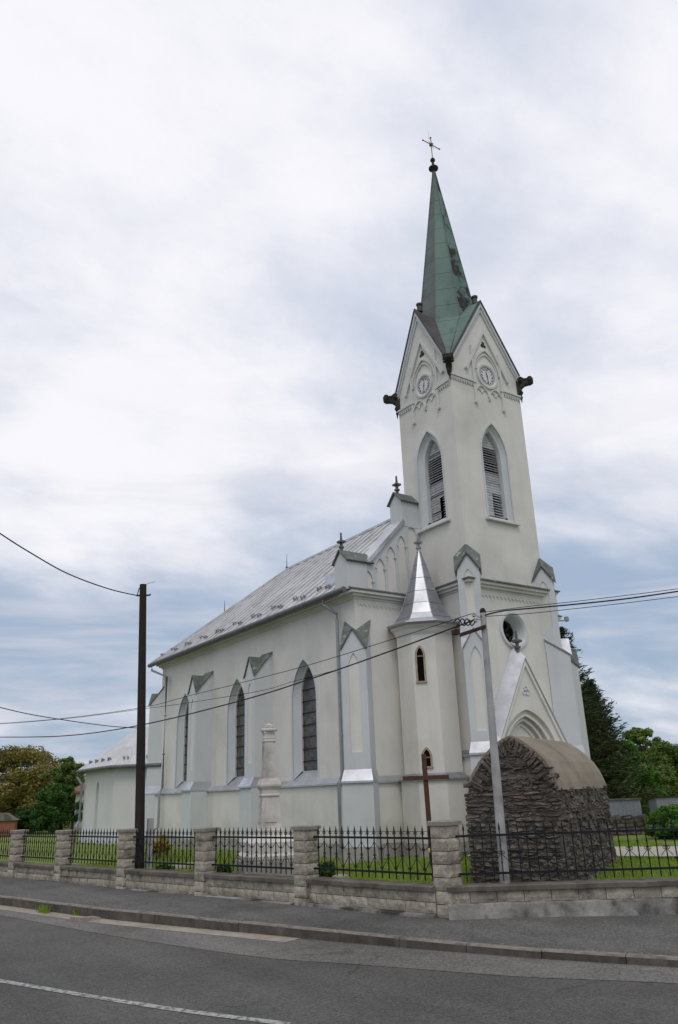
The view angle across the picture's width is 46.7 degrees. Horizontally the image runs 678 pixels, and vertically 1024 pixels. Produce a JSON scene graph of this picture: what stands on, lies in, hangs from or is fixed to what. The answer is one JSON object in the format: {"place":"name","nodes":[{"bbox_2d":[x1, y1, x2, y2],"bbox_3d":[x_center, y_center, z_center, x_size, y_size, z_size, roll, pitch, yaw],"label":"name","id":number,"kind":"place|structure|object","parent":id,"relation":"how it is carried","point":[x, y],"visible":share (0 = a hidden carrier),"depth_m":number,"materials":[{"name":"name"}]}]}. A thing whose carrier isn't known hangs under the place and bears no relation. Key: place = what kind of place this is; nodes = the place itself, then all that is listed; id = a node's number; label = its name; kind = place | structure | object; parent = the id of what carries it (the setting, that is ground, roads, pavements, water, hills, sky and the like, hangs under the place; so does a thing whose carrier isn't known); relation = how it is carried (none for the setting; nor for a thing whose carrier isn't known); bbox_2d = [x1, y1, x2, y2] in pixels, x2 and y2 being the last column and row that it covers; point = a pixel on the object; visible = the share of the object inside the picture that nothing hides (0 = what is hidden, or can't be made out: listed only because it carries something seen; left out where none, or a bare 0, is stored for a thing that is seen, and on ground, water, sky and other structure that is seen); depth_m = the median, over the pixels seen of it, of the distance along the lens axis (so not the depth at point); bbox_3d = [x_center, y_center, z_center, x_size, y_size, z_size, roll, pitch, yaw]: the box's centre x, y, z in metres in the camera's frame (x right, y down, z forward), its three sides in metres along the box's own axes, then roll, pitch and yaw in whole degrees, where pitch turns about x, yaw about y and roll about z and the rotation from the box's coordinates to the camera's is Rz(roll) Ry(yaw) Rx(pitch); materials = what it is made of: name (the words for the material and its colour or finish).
{"place":"outdoors","nodes":[
{"label":"outdoors","id":0,"kind":"place"},
{"bbox_2d":[0,915,677,1023],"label":"road","id":1,"kind":"structure","parent":0,"point":[129,969],"depth_m":8.41,"materials":[{"name":"grey asphalt"}]},
{"bbox_2d":[0,979,291,1023],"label":"road marking","id":2,"kind":"object","parent":1,"relation":"on","point":[147,1004],"visible":1,"depth_m":8.09,"materials":[{"name":"paint"}]},
{"bbox_2d":[0,905,298,941],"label":"gutter strip","id":3,"kind":"object","parent":1,"relation":"on","point":[178,928],"visible":0.95,"depth_m":12.99,"materials":[{"name":"concrete"}]},
{"bbox_2d":[35,904,50,913],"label":"weeds","id":4,"kind":"object","parent":3,"relation":"on","point":[42,909],"visible":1,"depth_m":15.42,"materials":[{"name":"green plant"}]},
{"bbox_2d":[70,916,89,921],"bbox_3d":[-4.660,7.331,14.182,0.439,0.070,0.198,-16,-24,34],"label":"broken slab","id":5,"kind":"object","parent":3,"relation":"on","point":[79,918],"depth_m":14.08,"materials":[{"name":"concrete"}]},
{"bbox_2d":[86,916,100,920],"bbox_3d":[-4.453,7.328,14.194,0.220,0.070,0.198,-15,-24,33],"label":"broken slab","id":6,"kind":"object","parent":3,"relation":"on","point":[92,918],"depth_m":14.14,"materials":[{"name":"concrete"}]},
{"bbox_2d":[0,909,677,982],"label":"road edge strip","id":7,"kind":"object","parent":1,"relation":"on","point":[301,949],"visible":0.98,"depth_m":10.10,"materials":[{"name":"grey concrete"}]},
{"bbox_2d":[0,895,677,967],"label":"kerb","id":8,"kind":"structure","parent":1,"relation":"on","point":[253,927],"depth_m":11.24,"materials":[{"name":"concrete"}]},
{"bbox_2d":[0,876,677,955],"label":"pavement","id":9,"kind":"structure","parent":0,"point":[650,934],"depth_m":11.44,"materials":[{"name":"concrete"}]},
{"bbox_2d":[0,820,462,918],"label":"boundary fence","id":10,"kind":"object","parent":9,"relation":"on","point":[204,878],"visible":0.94,"depth_m":14.61,"materials":[{"name":"stone"}]},
{"bbox_2d":[447,816,677,919],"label":"boundary fence","id":11,"kind":"object","parent":9,"relation":"on","point":[627,897],"visible":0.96,"depth_m":11.67,"materials":[{"name":"stone"}]},
{"bbox_2d":[0,823,677,900],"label":"lawn","id":12,"kind":"structure","parent":0,"point":[641,837],"depth_m":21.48,"materials":[{"name":"plant"}]},
{"bbox_2d":[0,813,19,834],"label":"brick shed","id":13,"kind":"structure","parent":12,"relation":"on","point":[8,821],"depth_m":38.04,"materials":[{"name":"brick"}]},
{"bbox_2d":[8,806,43,833],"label":"bush","id":14,"kind":"object","parent":12,"relation":"on","point":[22,814],"visible":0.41,"depth_m":41.47,"materials":[{"name":"green plant"}]},
{"bbox_2d":[0,744,85,827],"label":"broadleaf tree","id":15,"kind":"object","parent":12,"relation":"on","point":[22,787],"visible":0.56,"depth_m":49.44,"materials":[{"name":"green plant"}]},
{"bbox_2d":[28,783,83,833],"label":"bush","id":16,"kind":"object","parent":12,"relation":"on","point":[56,807],"visible":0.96,"depth_m":40.29,"materials":[{"name":"green plant"}]},
{"bbox_2d":[32,756,84,829],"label":"broadleaf tree","id":17,"kind":"object","parent":12,"relation":"on","point":[65,775],"visible":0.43,"depth_m":46.37,"materials":[{"name":"green plant"}]},
{"bbox_2d":[68,783,84,831],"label":"annexe","id":18,"kind":"structure","parent":12,"relation":"on","point":[77,792],"depth_m":41.19,"materials":[{"name":"paint"}]},
{"bbox_2d":[135,581,154,868],"bbox_3d":[-4.660,5.069,18.765,0.670,7.026,0.230,1,-20,-9],"label":"utility pole","id":19,"kind":"object","parent":12,"relation":"on","point":[140,770],"visible":0.82,"depth_m":18.56,"materials":[{"name":"brown wood"}]},
{"bbox_2d":[0,707,135,727],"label":"overhead wire","id":20,"kind":"object","parent":19,"relation":"attached to","point":[67,720],"visible":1,"depth_m":16.33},
{"bbox_2d":[0,533,137,595],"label":"overhead wire","id":21,"kind":"object","parent":19,"relation":"attached to","point":[62,570],"visible":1,"depth_m":16.86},
{"bbox_2d":[3,670,333,723],"bbox_3d":[-8.311,5.769,23.048,23.087,1.048,0.011,-20,-27,41],"label":"overhead wire","id":22,"kind":"object","parent":19,"relation":"attached to","point":[177,704],"visible":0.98,"depth_m":18.55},
{"bbox_2d":[145,834,170,857],"bbox_3d":[-4.859,8.997,21.113,0.696,0.628,0.394,2,-20,-11],"label":"shrub","id":23,"kind":"object","parent":12,"relation":"on","point":[162,847],"visible":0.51,"depth_m":21.06,"materials":[{"name":"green plant"}]},
{"bbox_2d":[156,864,175,869],"bbox_3d":[-4.044,8.270,18.268,0.319,0.222,0.461,-14,-23,30],"label":"leafy plant","id":24,"kind":"object","parent":12,"relation":"on","point":[166,868],"visible":0.61,"depth_m":18.20,"materials":[{"name":"green plant"}]},
{"bbox_2d":[172,865,189,869],"bbox_3d":[-3.740,8.392,18.564,0.418,0.162,0.536,-15,-24,33],"label":"rock","id":25,"kind":"object","parent":12,"relation":"on","point":[180,867],"visible":0.31,"depth_m":18.41,"materials":[{"name":"stone"}]},
{"bbox_2d":[217,863,232,872],"bbox_3d":[-2.356,7.322,16.034,0.400,0.343,0.362,11,-24,-33],"label":"leafy plant","id":26,"kind":"object","parent":12,"relation":"on","point":[222,869],"visible":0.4,"depth_m":15.98,"materials":[{"name":"green plant"}]},
{"bbox_2d":[235,723,294,875],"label":"memorial column","id":27,"kind":"structure","parent":12,"relation":"on","point":[269,784],"depth_m":16.13,"materials":[{"name":"stone"}]},
{"bbox_2d":[319,861,336,876],"bbox_3d":[-0.239,6.949,15.233,0.464,0.374,0.344,33,-40,-58],"label":"leafy plant","id":28,"kind":"object","parent":12,"relation":"on","point":[328,874],"visible":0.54,"depth_m":15.17,"materials":[{"name":"green plant"}]},
{"bbox_2d":[74,136,590,863],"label":"church","id":29,"kind":"structure","parent":12,"relation":"on","point":[454,536],"depth_m":20.84,"materials":[{"name":"paint"}]},
{"bbox_2d":[174,691,188,788],"bbox_3d":[-5.120,7.675,26.522,0.270,3.182,1.340,11,-24,-33],"label":"window","id":30,"kind":"structure","parent":29,"relation":"in","point":[182,722],"depth_m":26.86,"materials":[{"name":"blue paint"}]},
{"bbox_2d":[225,676,244,784],"bbox_3d":[-2.966,6.528,23.557,0.270,3.182,1.340,11,-24,-33],"label":"window","id":31,"kind":"structure","parent":29,"relation":"in","point":[235,714],"depth_m":23.83,"materials":[{"name":"grey glass"}]},
{"bbox_2d":[290,657,319,780],"bbox_3d":[-0.811,5.381,20.593,0.270,3.182,1.340,11,-24,-33],"label":"window","id":32,"kind":"structure","parent":29,"relation":"in","point":[304,695],"depth_m":20.77,"materials":[{"name":"grey glass"}]},
{"bbox_2d":[415,645,426,682],"bbox_3d":[1.952,3.636,18.837,0.260,0.901,0.060,-6,-20,10],"label":"turret window","id":33,"kind":"structure","parent":29,"relation":"in","point":[420,663],"depth_m":18.82,"materials":[{"name":"black glass"}]},
{"bbox_2d":[422,747,432,767],"bbox_3d":[2.025,5.657,18.115,0.179,0.468,0.260,-52,-52,65],"label":"turret window","id":34,"kind":"structure","parent":29,"relation":"in","point":[426,751],"depth_m":18.10,"materials":[{"name":"beige stone"}]},
{"bbox_2d":[416,430,450,533],"bbox_3d":[2.628,-0.907,21.497,0.520,2.880,1.280,11,-24,-33],"label":"belfry window","id":35,"kind":"structure","parent":29,"relation":"in","point":[432,500],"depth_m":21.67,"materials":[{"name":"blue paint"}]},
{"bbox_2d":[480,422,520,525],"bbox_3d":[4.179,-1.057,21.464,1.200,2.972,0.520,11,-24,-33],"label":"belfry window","id":36,"kind":"structure","parent":29,"relation":"in","point":[494,455],"depth_m":21.57,"materials":[{"name":"blue paint"}]},
{"bbox_2d":[332,874,348,877],"bbox_3d":[0.026,7.010,15.069,0.366,0.124,0.277,3,-20,-14],"label":"rock","id":37,"kind":"object","parent":12,"relation":"on","point":[339,876],"visible":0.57,"depth_m":15.00,"materials":[{"name":"stone"}]},
{"bbox_2d":[402,754,448,866],"bbox_3d":[1.788,6.048,15.768,0.940,2.280,0.113,-3,-20,2],"label":"wooden cross","id":38,"kind":"object","parent":12,"relation":"on","point":[425,777],"visible":0.8,"depth_m":15.94,"materials":[{"name":"brown paint"}]},
{"bbox_2d":[451,608,509,882],"bbox_3d":[2.280,3.853,12.661,0.619,4.672,0.160,-2,-20,-1],"label":"utility pole","id":39,"kind":"object","parent":12,"relation":"on","point":[497,793],"visible":0.98,"depth_m":12.65,"materials":[{"name":"concrete"}]},
{"bbox_2d":[0,620,473,737],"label":"overhead wire","id":40,"kind":"object","parent":39,"relation":"attached to","point":[264,693],"visible":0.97,"depth_m":16.45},
{"bbox_2d":[10,613,471,722],"bbox_3d":[-7.131,5.267,21.987,26.446,0.989,0.032,-20,-27,41],"label":"overhead wire","id":41,"kind":"object","parent":39,"relation":"attached to","point":[261,677],"visible":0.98,"depth_m":16.72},
{"bbox_2d":[480,591,677,616],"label":"overhead wire","id":42,"kind":"object","parent":39,"relation":"attached to","point":[580,603],"visible":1,"depth_m":13.31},
{"bbox_2d":[485,596,677,616],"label":"overhead wire","id":43,"kind":"object","parent":39,"relation":"attached to","point":[579,608],"visible":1,"depth_m":13.29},
{"bbox_2d":[487,588,677,611],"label":"overhead wire","id":44,"kind":"object","parent":39,"relation":"attached to","point":[581,600],"visible":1,"depth_m":13.33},
{"bbox_2d":[463,735,616,882],"bbox_3d":[3.665,5.391,14.191,1.755,2.516,3.132,-14,-23,29],"label":"grotto","id":45,"kind":"object","parent":12,"relation":"on","point":[547,782],"visible":0.73,"depth_m":13.12,"materials":[{"name":"grey stone"}]},
{"bbox_2d":[559,626,656,814],"bbox_3d":[9.590,8.770,31.728,5.923,8.500,6.567,-5,-20,9],"label":"spruce tree","id":46,"kind":"object","parent":12,"relation":"on","point":[598,748],"visible":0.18,"depth_m":30.79,"materials":[{"name":"green plant"}]},
{"bbox_2d":[608,798,641,816],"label":"shed","id":47,"kind":"structure","parent":12,"relation":"on","point":[625,806],"depth_m":23.93,"materials":[{"name":"concrete"}]},
{"bbox_2d":[582,678,670,813],"bbox_3d":[10.825,10.043,32.841,4.540,6.299,4.783,11,-24,-33],"label":"spruce tree","id":48,"kind":"object","parent":12,"relation":"on","point":[618,745],"visible":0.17,"depth_m":32.37,"materials":[{"name":"green plant"}]},
{"bbox_2d":[610,814,658,835],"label":"stone wall","id":49,"kind":"structure","parent":12,"relation":"on","point":[629,818],"depth_m":22.37,"materials":[{"name":"grey stone"}]},
{"bbox_2d":[611,739,666,815],"bbox_3d":[13.320,12.346,35.827,3.060,4.037,3.109,17,-27,-42],"label":"broadleaf tree","id":50,"kind":"object","parent":12,"relation":"on","point":[654,775],"visible":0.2,"depth_m":35.16,"materials":[{"name":"green plant"}]},
{"bbox_2d":[622,727,672,765],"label":"broadleaf tree","id":51,"kind":"object","parent":12,"relation":"on","point":[638,736],"visible":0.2,"depth_m":46.73,"materials":[{"name":"green plant"}]},
{"bbox_2d":[639,740,677,789],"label":"broadleaf tree","id":52,"kind":"object","parent":12,"relation":"on","point":[662,754],"visible":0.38,"depth_m":43.12,"materials":[{"name":"green plant"}]},
{"bbox_2d":[642,804,677,838],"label":"shrub","id":53,"kind":"object","parent":12,"relation":"on","point":[665,813],"visible":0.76,"depth_m":20.12,"materials":[{"name":"green plant"}]},
{"bbox_2d":[643,764,677,800],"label":"bush","id":54,"kind":"object","parent":12,"relation":"on","point":[667,781],"visible":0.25,"depth_m":36.40,"materials":[{"name":"green plant"}]},
{"bbox_2d":[646,795,677,812],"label":"shed","id":55,"kind":"structure","parent":12,"relation":"on","point":[656,802],"depth_m":26.18,"materials":[{"name":"metal"}]},
{"bbox_2d":[0,0,677,785],"label":"sky","id":56,"kind":"structure","parent":0,"point":[214,214],"materials":[{"name":"white"}]},
{"bbox_2d":[467,846,677,855],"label":"path","id":57,"kind":"structure","parent":0,"point":[653,850],"depth_m":16.30,"materials":[{"name":"grey concrete"}]}
]}

